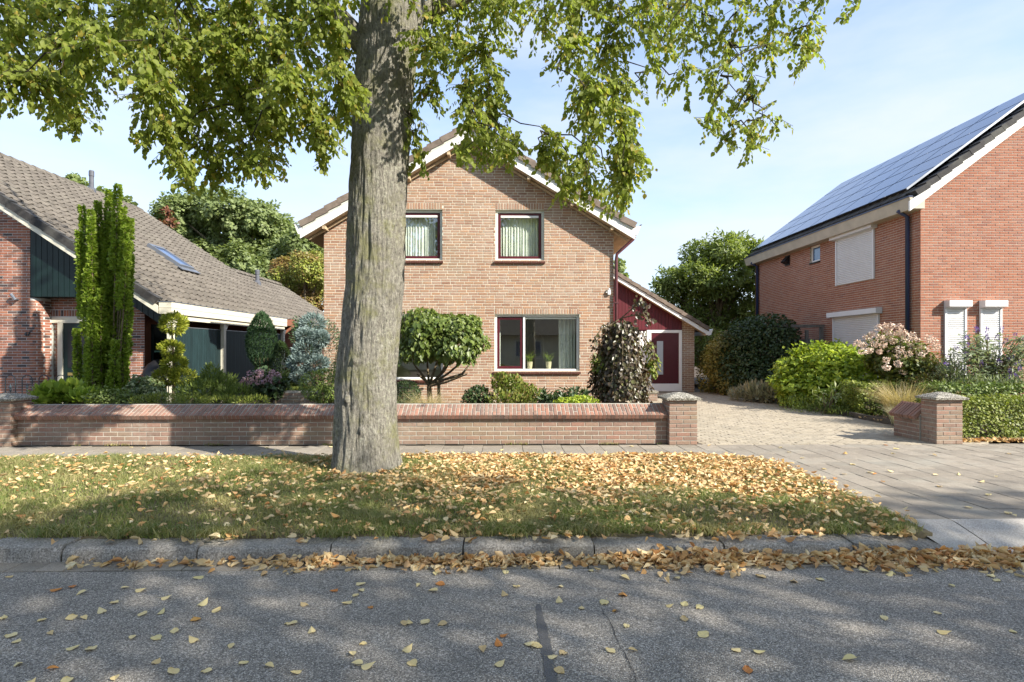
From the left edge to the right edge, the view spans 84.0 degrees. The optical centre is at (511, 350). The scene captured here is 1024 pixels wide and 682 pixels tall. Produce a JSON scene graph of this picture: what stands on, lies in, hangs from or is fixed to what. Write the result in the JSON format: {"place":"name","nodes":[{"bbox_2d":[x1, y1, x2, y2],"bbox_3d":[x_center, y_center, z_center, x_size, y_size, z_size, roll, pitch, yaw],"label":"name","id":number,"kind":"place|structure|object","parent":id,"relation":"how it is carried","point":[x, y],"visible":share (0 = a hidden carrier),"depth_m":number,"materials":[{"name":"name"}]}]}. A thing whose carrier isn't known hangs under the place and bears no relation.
{"place":"outdoors","nodes":[
{"label":"outdoors","id":0,"kind":"place"},
{"bbox_2d":[5,375,187,403],"bbox_3d":[-9.095,0.991,12.191,4.215,0.959,0.382,0,0,-10],"label":"hoop fence","id":1,"kind":"object","parent":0,"point":[10,387],"visible":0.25,"depth_m":12.03,"materials":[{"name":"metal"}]},
{"bbox_2d":[142,359,166,389],"bbox_3d":[-8.530,0.832,13.704,0.660,1.244,0.672,0,0,-1],"label":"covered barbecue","id":2,"kind":"object","parent":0,"point":[152,366],"visible":0.38,"depth_m":13.47,"materials":[{"name":"fabric"}]},
{"bbox_2d":[0,152,323,403],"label":"tiled house","id":3,"kind":"structure","parent":0,"point":[218,303],"depth_m":14.30,"materials":[{"name":"tile"}]},
{"bbox_2d":[63,323,85,402],"bbox_3d":[-10.649,0.385,13.925,0.650,2.110,0.058,0,0,-1],"label":"front door","id":4,"kind":"structure","parent":3,"relation":"in","point":[67,327],"depth_m":13.91,"materials":[{"name":"green paint"}]},
{"bbox_2d":[151,324,166,396],"bbox_3d":[-8.955,0.400,14.653,0.060,2.100,1.000,0,0,-1],"label":"side door","id":5,"kind":"structure","parent":3,"relation":"in","point":[156,335],"depth_m":14.27,"materials":[{"name":"green paint"}]},
{"bbox_2d":[159,386,187,403],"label":"ornamental grass","id":6,"kind":"object","parent":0,"point":[165,402],"depth_m":11.04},
{"bbox_2d":[235,379,323,402],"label":"garden soil","id":7,"kind":"structure","parent":0,"point":[274,400],"depth_m":16.71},
{"bbox_2d":[26,376,105,403],"bbox_3d":[-7.949,0.974,10.223,1.486,1.059,0.870,0,0,-1],"label":"bergenia","id":8,"kind":"object","parent":7,"relation":"on","point":[70,390],"visible":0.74,"depth_m":10.02,"materials":[{"name":"green plant"}]},
{"bbox_2d":[71,183,135,403],"bbox_3d":[-8.151,-0.933,11.389,1.055,4.744,1.440,0,0,-33],"label":"columnar tree","id":9,"kind":"object","parent":7,"relation":"on","point":[104,259],"visible":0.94,"depth_m":11.16,"materials":[{"name":"green plant"}]},
{"bbox_2d":[80,384,151,403],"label":"ground cover shrub","id":10,"kind":"object","parent":7,"relation":"on","point":[120,396],"visible":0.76,"depth_m":9.90,"materials":[{"name":"green plant"}]},
{"bbox_2d":[121,374,166,403],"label":"variegated shrub","id":11,"kind":"object","parent":7,"relation":"on","point":[144,386],"visible":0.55,"depth_m":10.64,"materials":[{"name":"green plant"}]},
{"bbox_2d":[150,310,199,400],"bbox_3d":[-7.060,0.304,11.883,0.944,2.335,0.640,0,0,-1],"label":"pompon conifer","id":12,"kind":"object","parent":7,"relation":"on","point":[173,374],"visible":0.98,"depth_m":11.78,"materials":[{"name":"green plant"}]},
{"bbox_2d":[127,391,270,403],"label":"light heather","id":13,"kind":"object","parent":7,"relation":"on","point":[179,398],"visible":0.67,"depth_m":9.71,"materials":[{"name":"green plant"}]},
{"bbox_2d":[171,361,261,403],"bbox_3d":[-5.486,0.846,10.660,1.676,1.311,1.288,0,0,-1],"label":"spreading juniper","id":14,"kind":"object","parent":7,"relation":"on","point":[221,382],"visible":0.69,"depth_m":10.53,"materials":[{"name":"green plant"}]},
{"bbox_2d":[244,310,278,402],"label":"egg conifer","id":15,"kind":"object","parent":7,"relation":"on","point":[261,319],"visible":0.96,"depth_m":12.16,"materials":[{"name":"green plant"}]},
{"bbox_2d":[238,365,292,402],"bbox_3d":[-4.774,0.890,11.084,1.104,1.213,0.883,0,0,-1],"label":"pink hydrangea","id":16,"kind":"object","parent":7,"relation":"on","point":[271,386],"visible":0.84,"depth_m":10.88,"materials":[{"name":"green plant"}]},
{"bbox_2d":[269,340,290,402],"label":"egg conifer","id":17,"kind":"object","parent":7,"relation":"on","point":[281,344],"visible":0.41,"depth_m":12.80,"materials":[{"name":"green plant"}]},
{"bbox_2d":[278,370,306,386],"bbox_3d":[-4.631,0.955,11.883,0.864,1.086,0.751,0,0,-1],"label":"green mat","id":18,"kind":"object","parent":7,"relation":"on","point":[291,382],"visible":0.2,"depth_m":11.68,"materials":[{"name":"green plant"}]},
{"bbox_2d":[276,390,328,402],"bbox_3d":[-4.000,1.120,11.234,1.061,0.700,0.601,0,0,-1],"label":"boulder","id":19,"kind":"object","parent":7,"relation":"on","point":[293,396],"visible":0.16,"depth_m":10.93,"materials":[{"name":"stone"}]},
{"bbox_2d":[284,385,333,390],"bbox_3d":[-3.999,0.730,11.230,1.122,0.080,0.656,0,0,-1],"label":"sedum mat","id":20,"kind":"object","parent":19,"relation":"on","point":[295,388],"visible":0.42,"depth_m":11.02,"materials":[{"name":"green plant"}]},
{"bbox_2d":[285,311,331,386],"bbox_3d":[-4.161,0.313,11.820,0.922,2.317,1.020,0,0,-1],"label":"cloud pruned spruce","id":21,"kind":"object","parent":7,"relation":"on","point":[307,359],"visible":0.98,"depth_m":11.58,"materials":[{"name":"green plant"}]},
{"bbox_2d":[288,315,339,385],"bbox_3d":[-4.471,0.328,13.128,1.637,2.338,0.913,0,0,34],"label":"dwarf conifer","id":22,"kind":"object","parent":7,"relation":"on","point":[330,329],"visible":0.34,"depth_m":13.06,"materials":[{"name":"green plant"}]},
{"bbox_2d":[297,368,334,402],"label":"round box bush","id":23,"kind":"object","parent":7,"relation":"on","point":[327,395],"visible":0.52,"depth_m":10.36,"materials":[{"name":"green plant"}]},
{"bbox_2d":[397,379,421,402],"bbox_3d":[-2.014,1.020,10.873,0.577,0.948,0.587,0,0,-1],"label":"box ball","id":24,"kind":"object","parent":7,"relation":"on","point":[407,384],"visible":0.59,"depth_m":10.75,"materials":[{"name":"green plant"}]},
{"bbox_2d":[397,396,432,402],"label":"pale grass","id":25,"kind":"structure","parent":7,"relation":"on","point":[410,401],"depth_m":10.22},
{"bbox_2d":[398,390,465,402],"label":"golden grass","id":26,"kind":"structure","parent":7,"relation":"on","point":[426,401],"depth_m":10.38,"materials":[{"name":"plant"}]},
{"bbox_2d":[398,306,490,402],"bbox_3d":[-1.470,0.275,11.933,2.092,2.398,1.914,0,0,-1],"label":"umbrella tree","id":27,"kind":"object","parent":7,"relation":"on","point":[448,333],"visible":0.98,"depth_m":11.40,"materials":[{"name":"green plant"}]},
{"bbox_2d":[460,385,493,402],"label":"dark evergreen","id":28,"kind":"object","parent":7,"relation":"on","point":[473,394],"visible":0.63,"depth_m":10.75,"materials":[{"name":"green plant"}]},
{"bbox_2d":[293,127,712,402],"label":"brick house","id":29,"kind":"structure","parent":7,"relation":"on","point":[515,265],"depth_m":13.65,"materials":[{"name":"brown brick"}]},
{"bbox_2d":[396,314,443,382],"bbox_3d":[-2.663,-0.052,13.650,2.090,1.635,0.215,0,0,-1],"label":"window","id":30,"kind":"structure","parent":29,"relation":"in","point":[416,381],"depth_m":13.66,"materials":[{"name":"white paint"}]},
{"bbox_2d":[405,210,443,262],"bbox_3d":[-2.254,-2.730,13.714,1.230,1.290,0.330,0,0,-1],"label":"window","id":31,"kind":"structure","parent":29,"relation":"in","point":[420,239],"depth_m":13.84,"materials":[{"name":"white paint"}]},
{"bbox_2d":[494,210,545,262],"bbox_3d":[0.186,-2.730,13.753,1.230,1.290,0.326,0,0,-1],"label":"window","id":32,"kind":"structure","parent":29,"relation":"in","point":[519,235],"depth_m":13.88,"materials":[{"name":"red paint"}]},
{"bbox_2d":[519,350,534,368],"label":"potted plant","id":33,"kind":"object","parent":29,"relation":"on","point":[529,363],"visible":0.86,"depth_m":13.86,"materials":[{"name":"green plant"}]},
{"bbox_2d":[527,332,543,368],"bbox_3d":[0.727,0.351,17.575,0.520,1.837,0.040,0,0,-1],"label":"arched inner door","id":34,"kind":"structure","parent":29,"relation":"in","point":[535,358],"depth_m":17.56,"materials":[{"name":"black paint"}]},
{"bbox_2d":[493,314,580,373],"bbox_3d":[0.580,-0.152,13.824,2.220,1.435,0.455,0,0,-1],"label":"window","id":35,"kind":"structure","parent":29,"relation":"in","point":[566,322],"depth_m":13.74,"materials":[{"name":"white paint"}]},
{"bbox_2d":[542,351,553,368],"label":"potted plant","id":36,"kind":"object","parent":29,"relation":"on","point":[548,364],"visible":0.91,"depth_m":13.86,"materials":[{"name":"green plant"}]},
{"bbox_2d":[646,330,687,392],"bbox_3d":[5.424,0.385,19.918,1.350,2.210,0.350,0,0,-1],"label":"front door","id":37,"kind":"structure","parent":29,"relation":"in","point":[668,342],"depth_m":20.06,"materials":[{"name":"red paint"}]},
{"bbox_2d":[482,371,542,402],"bbox_3d":[0.042,0.937,10.733,1.020,1.122,1.136,0,0,43],"label":"yellowing shrub","id":38,"kind":"object","parent":7,"relation":"on","point":[517,390],"visible":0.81,"depth_m":10.69,"materials":[{"name":"green plant"}]},
{"bbox_2d":[536,385,589,402],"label":"spreading leafy plant","id":39,"kind":"object","parent":7,"relation":"on","point":[549,397],"visible":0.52,"depth_m":10.57,"materials":[{"name":"green plant"}]},
{"bbox_2d":[553,395,600,402],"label":"light low shrub","id":40,"kind":"object","parent":7,"relation":"on","point":[578,399],"visible":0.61,"depth_m":9.77,"materials":[{"name":"green plant"}]},
{"bbox_2d":[587,295,660,402],"bbox_3d":[2.221,0.190,11.166,1.498,2.563,1.245,0,0,-1],"label":"weeping copper beech","id":41,"kind":"object","parent":7,"relation":"on","point":[619,364],"visible":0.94,"depth_m":10.99,"materials":[{"name":"brown plant"}]},
{"bbox_2d":[0,451,932,543],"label":"verge","id":42,"kind":"structure","parent":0,"point":[924,533],"depth_m":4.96,"materials":[{"name":"plant"}]},
{"bbox_2d":[0,0,860,474],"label":"lime tree","id":43,"kind":"object","parent":42,"relation":"on","point":[386,44],"visible":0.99,"depth_m":6.59,"materials":[{"name":"green plant"}]},
{"bbox_2d":[0,450,916,534],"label":"leaf litter","id":44,"kind":"object","parent":42,"relation":"on","point":[760,462],"visible":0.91,"depth_m":6.08,"materials":[{"name":"plant"}]},
{"bbox_2d":[0,566,1023,681],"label":"road","id":45,"kind":"structure","parent":0,"point":[807,626],"depth_m":3.29,"materials":[{"name":"asphalt"}]},
{"bbox_2d":[4,632,17,637],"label":"fallen leaf","id":46,"kind":"object","parent":45,"relation":"on","point":[10,635],"visible":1,"depth_m":3.17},
{"bbox_2d":[61,676,72,681],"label":"fallen leaf","id":47,"kind":"object","parent":45,"relation":"on","point":[66,679],"visible":1,"depth_m":2.73,"materials":[{"name":"plant"}]},
{"bbox_2d":[65,614,77,619],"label":"fallen leaf","id":48,"kind":"object","parent":45,"relation":"on","point":[70,616],"visible":1,"depth_m":3.37,"materials":[{"name":"plant"}]},
{"bbox_2d":[97,607,106,613],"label":"fallen leaf","id":49,"kind":"object","parent":45,"relation":"on","point":[100,610],"visible":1,"depth_m":3.45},
{"bbox_2d":[151,634,161,639],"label":"fallen leaf","id":50,"kind":"object","parent":45,"relation":"on","point":[157,637],"visible":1,"depth_m":3.13,"materials":[{"name":"plant"}]},
{"bbox_2d":[167,667,179,673],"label":"fallen leaf","id":51,"kind":"object","parent":45,"relation":"on","point":[173,670],"visible":1,"depth_m":2.81,"materials":[{"name":"plant"}]},
{"bbox_2d":[189,636,198,642],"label":"fallen leaf","id":52,"kind":"object","parent":45,"relation":"on","point":[192,639],"visible":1,"depth_m":3.10,"materials":[{"name":"plant"}]},
{"bbox_2d":[197,598,207,605],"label":"fallen leaf","id":53,"kind":"object","parent":45,"relation":"on","point":[204,602],"visible":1,"depth_m":3.55,"materials":[{"name":"plant"}]},
{"bbox_2d":[351,659,362,663],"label":"fallen leaf","id":54,"kind":"object","parent":45,"relation":"on","point":[358,661],"visible":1,"depth_m":2.88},
{"bbox_2d":[361,661,375,669],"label":"fallen leaf","id":55,"kind":"object","parent":45,"relation":"on","point":[366,666],"visible":1,"depth_m":2.84,"materials":[{"name":"plant"}]},
{"bbox_2d":[402,643,412,652],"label":"fallen leaf","id":56,"kind":"object","parent":45,"relation":"on","point":[408,649],"visible":1,"depth_m":3.00,"materials":[{"name":"plant"}]},
{"bbox_2d":[407,659,416,665],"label":"fallen leaf","id":57,"kind":"object","parent":45,"relation":"on","point":[412,662],"visible":1,"depth_m":2.88,"materials":[{"name":"plant"}]},
{"bbox_2d":[495,638,502,645],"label":"fallen leaf","id":58,"kind":"object","parent":45,"relation":"on","point":[498,642],"visible":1,"depth_m":3.07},
{"bbox_2d":[494,659,504,666],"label":"fallen leaf","id":59,"kind":"object","parent":45,"relation":"on","point":[499,663],"visible":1,"depth_m":2.87,"materials":[{"name":"plant"}]},
{"bbox_2d":[531,642,541,647],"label":"fallen leaf","id":60,"kind":"object","parent":45,"relation":"on","point":[536,644],"visible":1,"depth_m":3.05,"materials":[{"name":"plant"}]},
{"bbox_2d":[66,541,1023,582],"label":"leaf drift","id":61,"kind":"object","parent":45,"relation":"on","point":[960,558],"visible":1,"depth_m":4.21,"materials":[{"name":"plant"}]},
{"bbox_2d":[554,666,564,672],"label":"fallen leaf","id":62,"kind":"object","parent":45,"relation":"on","point":[559,669],"visible":1,"depth_m":2.82,"materials":[{"name":"plant"}]},
{"bbox_2d":[600,598,608,604],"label":"fallen leaf","id":63,"kind":"object","parent":45,"relation":"on","point":[602,601],"visible":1,"depth_m":3.58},
{"bbox_2d":[606,647,615,652],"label":"fallen leaf","id":64,"kind":"object","parent":45,"relation":"on","point":[613,650],"visible":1,"depth_m":3.00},
{"bbox_2d":[696,631,708,637],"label":"fallen leaf","id":65,"kind":"object","parent":45,"relation":"on","point":[703,633],"visible":1,"depth_m":3.17,"materials":[{"name":"plant"}]},
{"bbox_2d":[742,665,752,674],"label":"fallen leaf","id":66,"kind":"object","parent":45,"relation":"on","point":[747,668],"visible":1,"depth_m":2.82,"materials":[{"name":"plant"}]},
{"bbox_2d":[842,654,856,659],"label":"fallen leaf","id":67,"kind":"object","parent":45,"relation":"on","point":[849,656],"visible":1,"depth_m":2.93,"materials":[{"name":"plant"}]},
{"bbox_2d":[937,630,950,633],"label":"fallen leaf","id":68,"kind":"object","parent":45,"relation":"on","point":[942,631],"visible":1,"depth_m":3.18,"materials":[{"name":"plant"}]},
{"bbox_2d":[0,443,1023,522],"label":"pavement","id":69,"kind":"structure","parent":0,"point":[912,481],"depth_m":7.59,"materials":[{"name":"concrete"}]},
{"bbox_2d":[0,393,38,446],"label":"gate pillar","id":70,"kind":"structure","parent":69,"relation":"on","point":[12,405],"depth_m":8.69,"materials":[{"name":"brick"}]},
{"bbox_2d":[13,403,667,445],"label":"garden wall","id":71,"kind":"structure","parent":69,"relation":"on","point":[312,423],"depth_m":8.88,"materials":[{"name":"brick"}]},
{"bbox_2d":[74,442,661,445],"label":"weeds","id":72,"kind":"object","parent":69,"relation":"on","point":[125,444],"visible":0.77,"depth_m":8.82,"materials":[{"name":"green plant"}]},
{"bbox_2d":[0,0,1023,311],"label":"sky","id":73,"kind":"structure","parent":0,"point":[900,75],"materials":[{"name":"blue"}]},
{"bbox_2d":[17,355,1023,550],"bbox_3d":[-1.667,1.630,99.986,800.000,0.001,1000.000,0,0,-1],"label":"ground","id":74,"kind":"structure","parent":0,"point":[696,386],"depth_m":9.86,"materials":[{"name":"soil"}]},
{"bbox_2d":[65,171,137,205],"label":"ridge tree","id":75,"kind":"object","parent":74,"relation":"on","point":[75,177],"visible":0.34,"depth_m":33.63,"materials":[{"name":"green plant"}]},
{"bbox_2d":[159,205,179,227],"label":"red branch tree","id":76,"kind":"object","parent":74,"relation":"on","point":[168,222],"visible":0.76,"depth_m":32.66,"materials":[{"name":"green plant"}]},
{"bbox_2d":[148,184,323,303],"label":"broadleaf tree","id":77,"kind":"object","parent":74,"relation":"on","point":[253,236],"visible":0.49,"depth_m":40.30,"materials":[{"name":"green plant"}]},
{"bbox_2d":[266,249,323,310],"bbox_3d":[-11.458,-2.047,30.739,4.145,7.046,3.774,0,0,-1],"label":"reddening tree","id":78,"kind":"object","parent":74,"relation":"on","point":[300,282],"visible":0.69,"depth_m":30.29,"materials":[{"name":"green plant"}]},
{"bbox_2d":[0,559,1022,571],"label":"gutter","id":79,"kind":"object","parent":74,"relation":"on","point":[37,567],"visible":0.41,"depth_m":4.16,"materials":[{"name":"concrete"}]},
{"bbox_2d":[0,518,1023,562],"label":"kerb","id":80,"kind":"structure","parent":74,"relation":"on","point":[950,533],"depth_m":4.36,"materials":[{"name":"concrete"}]},
{"bbox_2d":[3,520,917,544],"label":"kerb leaf litter","id":81,"kind":"object","parent":80,"relation":"on","point":[735,534],"visible":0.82,"depth_m":4.45,"materials":[{"name":"plant"}]},
{"bbox_2d":[613,257,628,277],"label":"slender tree","id":82,"kind":"object","parent":74,"relation":"on","point":[622,267],"visible":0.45,"depth_m":45.04,"materials":[{"name":"green plant"}]},
{"bbox_2d":[619,392,988,444],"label":"driveway","id":83,"kind":"structure","parent":0,"point":[722,419],"depth_m":10.99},
{"bbox_2d":[648,390,658,400],"bbox_3d":[4.083,1.325,16.720,0.360,0.290,0.360,0,0,-1],"label":"door side wall","id":84,"kind":"structure","parent":83,"relation":"on","point":[653,395],"depth_m":16.57,"materials":[{"name":"brick"}]},
{"bbox_2d":[658,392,701,444],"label":"gate pillar","id":85,"kind":"structure","parent":83,"relation":"on","point":[681,409],"depth_m":8.85,"materials":[{"name":"brick"}]},
{"bbox_2d":[694,327,745,395],"bbox_3d":[7.209,0.324,19.954,1.590,2.436,3.664,0,0,5],"label":"driveway hedge","id":86,"kind":"object","parent":83,"relation":"on","point":[713,347],"visible":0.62,"depth_m":19.22,"materials":[{"name":"green plant"}]},
{"bbox_2d":[727,378,778,403],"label":"lavender bush","id":87,"kind":"object","parent":83,"relation":"on","point":[752,389],"visible":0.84,"depth_m":16.14,"materials":[{"name":"green plant"}]},
{"bbox_2d":[779,393,870,416],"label":"green foot plants","id":88,"kind":"object","parent":83,"relation":"on","point":[814,405],"visible":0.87,"depth_m":13.46,"materials":[{"name":"green plant"}]},
{"bbox_2d":[812,382,846,413],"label":"pale fern","id":89,"kind":"object","parent":83,"relation":"on","point":[830,402],"visible":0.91,"depth_m":13.06,"materials":[{"name":"green plant"}]},
{"bbox_2d":[775,398,893,425],"bbox_3d":[7.609,1.440,14.209,0.632,0.160,8.797,0,0,6],"label":"bed edging","id":90,"kind":"object","parent":83,"relation":"on","point":[870,418],"visible":0.09,"depth_m":11.97,"materials":[{"name":"stone"}]},
{"bbox_2d":[840,379,907,414],"bbox_3d":[8.102,1.068,12.756,1.256,0.880,0.826,0,0,-1],"label":"clipped box hedge","id":91,"kind":"object","parent":83,"relation":"on","point":[857,397],"visible":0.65,"depth_m":12.54,"materials":[{"name":"green plant"}]},
{"bbox_2d":[888,401,920,440],"bbox_3d":[6.730,1.170,9.561,0.423,0.600,0.605,0,0,-1],"label":"wall stub","id":92,"kind":"object","parent":83,"relation":"on","point":[907,418],"depth_m":9.53,"materials":[{"name":"brick"}]},
{"bbox_2d":[915,392,968,443],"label":"gate pillar","id":93,"kind":"structure","parent":83,"relation":"on","point":[941,417],"depth_m":8.92,"materials":[{"name":"brick"}]},
{"bbox_2d":[963,437,1023,442],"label":"hedge leaf drift","id":94,"kind":"object","parent":83,"relation":"on","point":[987,439],"visible":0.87,"depth_m":9.17,"materials":[{"name":"plant"}]},
{"bbox_2d":[694,377,1023,437],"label":"flower bed soil","id":95,"kind":"structure","parent":0,"point":[695,382],"depth_m":10.91,"materials":[{"name":"soil"}]},
{"bbox_2d":[648,227,763,377],"bbox_3d":[8.918,-1.955,24.989,5.836,6.861,4.216,0,0,-25],"label":"cherry tree","id":96,"kind":"object","parent":95,"relation":"on","point":[710,267],"visible":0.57,"depth_m":24.68,"materials":[{"name":"green plant"}]},
{"bbox_2d":[713,312,803,394],"bbox_3d":[8.009,0.136,18.280,2.684,2.836,2.773,0,0,-1],"label":"tall hedge shrub","id":97,"kind":"object","parent":95,"relation":"on","point":[768,340],"visible":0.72,"depth_m":17.97,"materials":[{"name":"green plant"}]},
{"bbox_2d":[777,325,824,357],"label":"wooden gate","id":98,"kind":"structure","parent":95,"relation":"on","point":[807,339],"depth_m":18.03,"materials":[{"name":"grey wood"}]},
{"bbox_2d":[765,338,886,408],"bbox_3d":[8.100,0.625,14.639,2.855,1.914,2.849,0,0,-1],"label":"choisya shrub","id":99,"kind":"object","parent":95,"relation":"on","point":[805,369],"visible":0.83,"depth_m":14.40,"materials":[{"name":"green plant"}]},
{"bbox_2d":[881,402,896,423],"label":"dead lavender","id":100,"kind":"object","parent":95,"relation":"on","point":[891,418],"visible":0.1,"depth_m":10.98,"materials":[{"name":"plant"}]},
{"bbox_2d":[852,379,949,418],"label":"dry grass","id":101,"kind":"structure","parent":95,"relation":"on","point":[889,399],"depth_m":11.29,"materials":[{"name":"plant"}]},
{"bbox_2d":[853,322,950,393],"bbox_3d":[8.803,0.427,13.232,2.251,2.143,1.744,0,0,-1],"label":"panicle hydrangea","id":102,"kind":"object","parent":95,"relation":"on","point":[888,356],"visible":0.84,"depth_m":12.87,"materials":[{"name":"pink plant"}]},
{"bbox_2d":[897,348,963,397],"bbox_3d":[9.137,0.699,12.344,1.237,1.609,1.788,0,0,43],"label":"red tinged shrub","id":103,"kind":"object","parent":95,"relation":"on","point":[929,377],"visible":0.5,"depth_m":12.36,"materials":[{"name":"green plant"}]},
{"bbox_2d":[912,379,1023,424],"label":"clipped hedge row","id":104,"kind":"object","parent":95,"relation":"on","point":[998,387],"visible":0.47,"depth_m":10.94,"materials":[{"name":"green plant"}]},
{"bbox_2d":[914,392,1023,440],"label":"clipped yew hedge","id":105,"kind":"object","parent":95,"relation":"on","point":[990,403],"visible":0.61,"depth_m":9.31,"materials":[{"name":"green plant"}]},
{"bbox_2d":[923,347,1023,414],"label":"weedy plants","id":106,"kind":"object","parent":95,"relation":"on","point":[960,375],"visible":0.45,"depth_m":11.74,"materials":[{"name":"green plant"}]},
{"bbox_2d":[942,326,1023,414],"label":"butterfly bush","id":107,"kind":"object","parent":95,"relation":"on","point":[980,356],"visible":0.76,"depth_m":11.85,"materials":[{"name":"green plant"}]},
{"bbox_2d":[743,93,1023,406],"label":"solar roof house","id":108,"kind":"structure","parent":0,"point":[923,239],"depth_m":14.31,"materials":[{"name":"brick"}]},
{"bbox_2d":[809,245,820,264],"bbox_3d":[9.995,-3.155,18.689,0.150,0.590,0.640,0,0,-1],"label":"window","id":109,"kind":"structure","parent":108,"relation":"in","point":[816,249],"depth_m":18.74,"materials":[{"name":"white paint"}]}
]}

